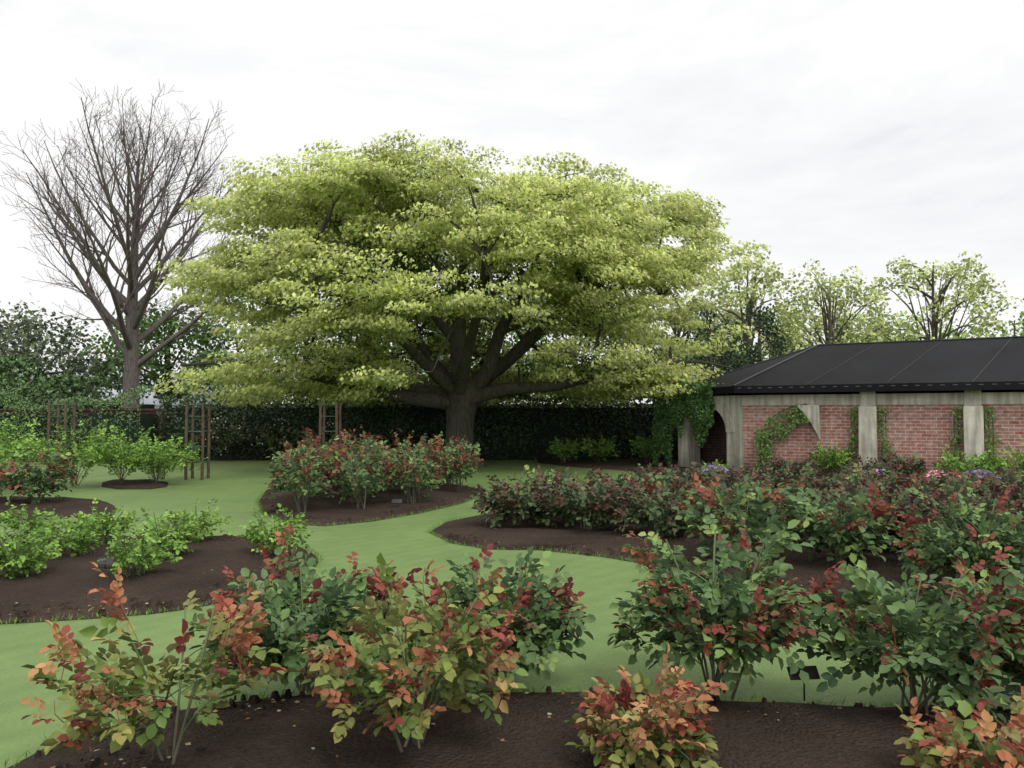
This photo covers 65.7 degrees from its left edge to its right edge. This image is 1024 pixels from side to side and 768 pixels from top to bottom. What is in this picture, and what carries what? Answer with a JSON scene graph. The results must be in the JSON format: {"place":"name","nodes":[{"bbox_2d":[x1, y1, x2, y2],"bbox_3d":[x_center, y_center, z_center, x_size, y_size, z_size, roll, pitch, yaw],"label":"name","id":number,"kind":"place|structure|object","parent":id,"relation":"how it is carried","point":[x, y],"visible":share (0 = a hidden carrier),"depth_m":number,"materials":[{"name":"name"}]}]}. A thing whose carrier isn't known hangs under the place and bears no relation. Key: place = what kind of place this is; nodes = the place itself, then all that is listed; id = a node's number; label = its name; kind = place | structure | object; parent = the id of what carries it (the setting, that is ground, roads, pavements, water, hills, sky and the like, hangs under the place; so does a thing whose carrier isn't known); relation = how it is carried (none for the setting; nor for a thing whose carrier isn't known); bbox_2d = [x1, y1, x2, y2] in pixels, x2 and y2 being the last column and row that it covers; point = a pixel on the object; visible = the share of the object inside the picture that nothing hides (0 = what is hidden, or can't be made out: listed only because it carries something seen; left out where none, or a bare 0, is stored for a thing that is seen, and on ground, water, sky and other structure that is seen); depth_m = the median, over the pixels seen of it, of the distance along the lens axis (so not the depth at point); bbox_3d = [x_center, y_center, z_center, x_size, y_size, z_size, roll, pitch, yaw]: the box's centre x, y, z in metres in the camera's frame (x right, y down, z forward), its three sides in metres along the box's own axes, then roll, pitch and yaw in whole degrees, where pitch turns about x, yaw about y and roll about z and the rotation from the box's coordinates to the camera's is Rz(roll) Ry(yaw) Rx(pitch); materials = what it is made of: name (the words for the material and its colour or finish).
{"place":"outdoors","nodes":[
{"label":"outdoors","id":0,"kind":"place"},
{"bbox_2d":[84,295,246,407],"bbox_3d":[-17.816,-0.522,40.509,7.963,7.764,8.295,0,-2,0],"label":"tree","id":1,"kind":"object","parent":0,"point":[157,334],"depth_m":39.23,"materials":[{"name":"green plant"}]},
{"bbox_2d":[154,385,677,459],"bbox_3d":[-1.900,1.434,29.684,22.872,2.911,1.169,0,-2,0],"label":"hedge","id":2,"kind":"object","parent":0,"point":[438,429],"depth_m":29.78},
{"bbox_2d":[0,460,1023,767],"bbox_3d":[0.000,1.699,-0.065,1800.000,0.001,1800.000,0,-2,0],"label":"lawn","id":3,"kind":"structure","parent":0,"point":[236,488],"depth_m":6.78,"materials":[{"name":"green plant"}]},
{"bbox_2d":[0,310,65,371],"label":"grey green tree","id":4,"kind":"object","parent":3,"relation":"on","point":[31,348],"visible":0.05,"depth_m":52.03,"materials":[{"name":"plant"}]},
{"bbox_2d":[0,302,95,399],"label":"grey green tree","id":5,"kind":"object","parent":3,"relation":"on","point":[30,312],"depth_m":45.72,"materials":[{"name":"plant"}]},
{"bbox_2d":[0,300,111,403],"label":"grey green tree","id":6,"kind":"object","parent":3,"relation":"on","point":[77,366],"depth_m":39.85,"materials":[{"name":"plant"}]},
{"bbox_2d":[0,496,115,519],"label":"soil","id":7,"kind":"structure","parent":3,"relation":"on","point":[67,507],"depth_m":13.88,"materials":[{"name":"brown soil"}]},
{"bbox_2d":[46,402,75,479],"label":"trellis posts","id":8,"kind":"object","parent":3,"relation":"on","point":[58,419],"visible":0.59,"depth_m":20.77,"materials":[{"name":"brown wood"}]},
{"bbox_2d":[50,404,73,461],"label":"trellis rungs","id":9,"kind":"object","parent":8,"relation":"attached to","point":[61,416],"visible":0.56,"depth_m":20.78,"materials":[{"name":"brown wood"}]},
{"bbox_2d":[0,384,164,461],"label":"hedge","id":10,"kind":"object","parent":3,"relation":"on","point":[120,397],"depth_m":28.71,"materials":[{"name":"green plant"}]},
{"bbox_2d":[0,411,164,450],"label":"fence","id":11,"kind":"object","parent":3,"relation":"on","point":[134,412],"depth_m":30.23,"materials":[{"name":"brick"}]},
{"bbox_2d":[0,408,163,410],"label":"fence rail","id":12,"kind":"object","parent":11,"relation":"on","point":[120,409],"visible":0.11,"depth_m":30.18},
{"bbox_2d":[0,351,169,407],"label":"background trees","id":13,"kind":"object","parent":3,"relation":"on","point":[66,382],"depth_m":35.10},
{"bbox_2d":[10,372,227,405],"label":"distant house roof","id":14,"kind":"structure","parent":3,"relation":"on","point":[150,399],"depth_m":46.18,"materials":[{"name":"grey"}]},
{"bbox_2d":[0,79,255,407],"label":"bare tree","id":15,"kind":"object","parent":3,"relation":"on","point":[132,307],"visible":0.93,"depth_m":32.42,"materials":[{"name":"brown plant"}]},
{"bbox_2d":[102,479,167,488],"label":"soil","id":16,"kind":"structure","parent":3,"relation":"on","point":[135,484],"depth_m":18.63,"materials":[{"name":"brown soil"}]},
{"bbox_2d":[0,535,317,623],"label":"soil","id":17,"kind":"structure","parent":3,"relation":"on","point":[58,580],"depth_m":7.70,"materials":[{"name":"brown soil"}]},
{"bbox_2d":[97,557,114,568],"bbox_3d":[-4.186,1.890,8.177,0.180,0.190,0.055,0,-2,11],"label":"plant label","id":18,"kind":"object","parent":17,"relation":"on","point":[107,561],"visible":0.75,"depth_m":8.17,"materials":[{"name":"black"}]},
{"bbox_2d":[184,402,210,479],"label":"trellis posts","id":19,"kind":"object","parent":3,"relation":"on","point":[202,440],"visible":0.95,"depth_m":20.77,"materials":[{"name":"brown wood"}]},
{"bbox_2d":[187,445,199,448],"bbox_3d":[-8.300,1.645,20.685,0.320,0.100,0.015,0,-2,0],"label":"rose pillar plate","id":20,"kind":"object","parent":19,"relation":"attached to","point":[195,446],"visible":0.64,"depth_m":20.68,"materials":[{"name":"green metal"}]},
{"bbox_2d":[187,404,208,462],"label":"trellis rungs","id":21,"kind":"object","parent":19,"relation":"attached to","point":[198,431],"visible":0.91,"depth_m":20.78,"materials":[{"name":"brown wood"}]},
{"bbox_2d":[169,459,273,460],"bbox_3d":[-21.356,2.886,31.911,32.930,0.075,5.519,0,-2,0],"label":"lawn edge","id":22,"kind":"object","parent":3,"relation":"on","point":[230,459],"depth_m":29.48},
{"bbox_2d":[154,288,319,403],"bbox_3d":[-13.792,-1.291,40.929,7.877,9.332,8.066,0,-2,0],"label":"tree","id":23,"kind":"object","parent":3,"relation":"on","point":[219,346],"depth_m":39.77,"materials":[{"name":"green plant"}]},
{"bbox_2d":[319,402,340,450],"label":"trellis posts","id":24,"kind":"object","parent":3,"relation":"on","point":[320,419],"visible":0.56,"depth_m":20.96,"materials":[{"name":"brown wood"}]},
{"bbox_2d":[321,404,339,446],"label":"trellis rungs","id":25,"kind":"object","parent":24,"relation":"attached to","point":[329,416],"visible":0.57,"depth_m":20.98,"materials":[{"name":"brown wood"}]},
{"bbox_2d":[277,297,398,403],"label":"tree","id":26,"kind":"object","parent":3,"relation":"on","point":[391,348],"depth_m":44.63,"materials":[{"name":"plant"}]},
{"bbox_2d":[258,481,483,525],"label":"soil","id":27,"kind":"structure","parent":3,"relation":"on","point":[325,506],"depth_m":14.33,"materials":[{"name":"brown soil"}]},
{"bbox_2d":[392,499,401,502],"bbox_3d":[-2.010,2.108,13.858,0.180,0.190,0.055,0,-2,0],"label":"plant label","id":28,"kind":"object","parent":27,"relation":"on","point":[396,500],"visible":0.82,"depth_m":13.86,"materials":[{"name":"black"}]},
{"bbox_2d":[326,321,445,403],"bbox_3d":[-6.289,-0.285,39.787,6.938,7.237,7.311,0,-2,0],"label":"tree","id":29,"kind":"object","parent":3,"relation":"on","point":[389,349],"depth_m":38.84,"materials":[{"name":"green plant"}]},
{"bbox_2d":[178,350,719,407],"bbox_3d":[-0.297,0.808,36.293,28.776,4.770,3.628,0,-2,0],"label":"back treeline","id":30,"kind":"object","parent":3,"relation":"on","point":[202,355],"depth_m":34.96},
{"bbox_2d":[151,129,770,466],"bbox_3d":[-1.155,-2.095,26.560,19.297,9.963,16.707,0,-2,0],"label":"elm tree","id":31,"kind":"object","parent":3,"relation":"on","point":[552,228],"depth_m":22.85,"materials":[{"name":"green plant"}]},
{"bbox_2d":[421,320,561,403],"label":"tree","id":32,"kind":"object","parent":3,"relation":"on","point":[504,344],"depth_m":47.28,"materials":[{"name":"plant"}]},
{"bbox_2d":[0,481,1011,767],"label":"soil clods","id":33,"kind":"object","parent":3,"relation":"on","point":[26,613],"visible":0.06,"depth_m":4.67,"materials":[{"name":"brown soil"}]},
{"bbox_2d":[9,483,1005,767],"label":"soil litter","id":34,"kind":"object","parent":3,"relation":"on","point":[303,709],"visible":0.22,"depth_m":4.35,"materials":[{"name":"brown plant"}]},
{"bbox_2d":[0,412,1023,767],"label":"rose bushes","id":35,"kind":"object","parent":3,"relation":"on","point":[896,498],"visible":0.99,"depth_m":4.62,"materials":[{"name":"green plant"}]},
{"bbox_2d":[8,691,1023,767],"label":"soil","id":36,"kind":"structure","parent":3,"relation":"on","point":[806,735],"depth_m":3.96,"materials":[{"name":"brown soil"}]},
{"bbox_2d":[787,666,819,700],"bbox_3d":[1.707,1.755,4.646,0.180,0.190,0.055,0,-2,-6],"label":"plant label","id":37,"kind":"object","parent":36,"relation":"on","point":[812,672],"visible":0.68,"depth_m":4.64,"materials":[{"name":"black plastic"}]},
{"bbox_2d":[503,309,657,401],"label":"tree","id":38,"kind":"object","parent":3,"relation":"on","point":[516,337],"depth_m":43.57,"materials":[{"name":"green plant"}]},
{"bbox_2d":[626,292,724,398],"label":"spring tree","id":39,"kind":"object","parent":3,"relation":"on","point":[689,301],"depth_m":49.52,"materials":[{"name":"green plant"}]},
{"bbox_2d":[678,395,742,470],"bbox_3d":[6.111,1.493,23.895,0.500,2.250,2.608,1,-3,-32],"label":"stone archway","id":40,"kind":"object","parent":3,"relation":"on","point":[688,451],"visible":0.45,"depth_m":23.09,"materials":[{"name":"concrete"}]},
{"bbox_2d":[682,397,733,432],"bbox_3d":[5.842,0.902,23.847,0.031,1.069,2.138,1,-3,-32],"label":"fernery portal ring","id":41,"kind":"object","parent":40,"relation":"attached to","point":[720,407],"visible":0.57,"depth_m":23.29,"materials":[{"name":"stone"}]},
{"bbox_2d":[700,408,726,465],"bbox_3d":[6.257,1.663,24.395,0.300,1.950,3.536,1,-2,-16],"label":"arched doorway","id":42,"kind":"structure","parent":3,"relation":"on","point":[714,448],"depth_m":24.10,"materials":[{"name":"brown brick"}]},
{"bbox_2d":[678,300,750,376],"bbox_3d":[8.989,-0.283,35.965,3.780,6.938,4.011,0,-2,0],"label":"conifer tree","id":43,"kind":"object","parent":3,"relation":"on","point":[728,354],"depth_m":35.47,"materials":[{"name":"green plant"}]},
{"bbox_2d":[430,512,1023,614],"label":"soil","id":44,"kind":"structure","parent":3,"relation":"on","point":[507,535],"depth_m":9.90,"materials":[{"name":"brown soil"}]},
{"bbox_2d":[685,244,813,372],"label":"spring tree","id":45,"kind":"object","parent":3,"relation":"on","point":[732,295],"depth_m":47.71,"materials":[{"name":"green plant"}]},
{"bbox_2d":[699,296,802,369],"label":"spring tree","id":46,"kind":"object","parent":3,"relation":"on","point":[752,322],"depth_m":56.15,"materials":[{"name":"green plant"}]},
{"bbox_2d":[712,301,795,370],"bbox_3d":[12.344,-0.404,40.014,4.338,7.490,4.820,0,-2,0],"label":"conifer tree","id":47,"kind":"object","parent":3,"relation":"on","point":[769,319],"depth_m":39.35,"materials":[{"name":"green plant"}]},
{"bbox_2d":[538,458,1016,484],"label":"soil","id":48,"kind":"structure","parent":3,"relation":"on","point":[621,464],"depth_m":26.34,"materials":[{"name":"brown soil"}]},
{"bbox_2d":[652,381,1005,471],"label":"climber leaves","id":49,"kind":"object","parent":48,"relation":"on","point":[686,403],"visible":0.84,"depth_m":23.63,"materials":[{"name":"green plant"}]},
{"bbox_2d":[755,258,904,359],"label":"spring tree","id":50,"kind":"object","parent":3,"relation":"on","point":[848,292],"depth_m":47.71,"materials":[{"name":"green plant"}]},
{"bbox_2d":[771,298,890,353],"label":"spring tree","id":51,"kind":"object","parent":3,"relation":"on","point":[859,323],"depth_m":54.68,"materials":[{"name":"green plant"}]},
{"bbox_2d":[700,337,1023,386],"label":"roof","id":52,"kind":"structure","parent":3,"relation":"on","point":[950,361],"depth_m":22.35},
{"bbox_2d":[693,381,1023,395],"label":"fernery roof fascia","id":53,"kind":"structure","parent":52,"relation":"attached to","point":[756,390],"depth_m":20.76,"materials":[{"name":"black metal"}]},
{"bbox_2d":[698,336,1023,385],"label":"roof seams","id":54,"kind":"object","parent":52,"relation":"on","point":[941,340],"visible":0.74,"depth_m":24.07,"materials":[{"name":"black metal"}]},
{"bbox_2d":[743,404,1023,478],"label":"brick wall","id":55,"kind":"structure","parent":3,"relation":"on","point":[922,432],"depth_m":20.79,"materials":[{"name":"red brick"}]},
{"bbox_2d":[760,404,993,472],"bbox_3d":[10.499,1.485,20.392,8.042,1.999,0.083,-1,-3,29],"label":"climbing ivy","id":56,"kind":"object","parent":55,"relation":"attached to","point":[854,431],"visible":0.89,"depth_m":21.19,"materials":[{"name":"green plant"}]},
{"bbox_2d":[742,392,1023,405],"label":"beam","id":57,"kind":"structure","parent":55,"relation":"on","point":[904,399],"depth_m":20.84,"materials":[{"name":"concrete"}]},
{"bbox_2d":[797,390,983,468],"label":"pillars","id":58,"kind":"structure","parent":3,"relation":"on","point":[973,422],"depth_m":20.71,"materials":[{"name":"beige concrete"}]},
{"bbox_2d":[758,390,1023,394],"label":"dark fernery interior","id":59,"kind":"object","parent":3,"relation":"on","point":[882,392],"visible":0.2,"depth_m":21.19,"materials":[{"name":"black"}]},
{"bbox_2d":[889,311,966,340],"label":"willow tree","id":60,"kind":"object","parent":3,"relation":"on","point":[904,333],"visible":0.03,"depth_m":58.39,"materials":[{"name":"green plant"}]},
{"bbox_2d":[859,251,1014,341],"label":"spring tree","id":61,"kind":"object","parent":3,"relation":"on","point":[960,276],"depth_m":47.79,"materials":[{"name":"green plant"}]},
{"bbox_2d":[994,322,1023,336],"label":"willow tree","id":62,"kind":"object","parent":3,"relation":"on","point":[1016,331],"visible":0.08,"depth_m":57.26,"materials":[{"name":"green plant"}]},
{"bbox_2d":[0,0,1023,403],"label":"sky","id":63,"kind":"structure","parent":0,"point":[839,134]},
{"bbox_2d":[768,383,1023,387],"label":"brackets","id":64,"kind":"object","parent":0,"point":[894,385],"visible":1,"depth_m":20.36,"materials":[{"name":"black metal"}]},
{"bbox_2d":[945,296,1023,337],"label":"tree","id":65,"kind":"object","parent":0,"point":[1002,329],"depth_m":52.16,"materials":[{"name":"green plant"}]}
]}

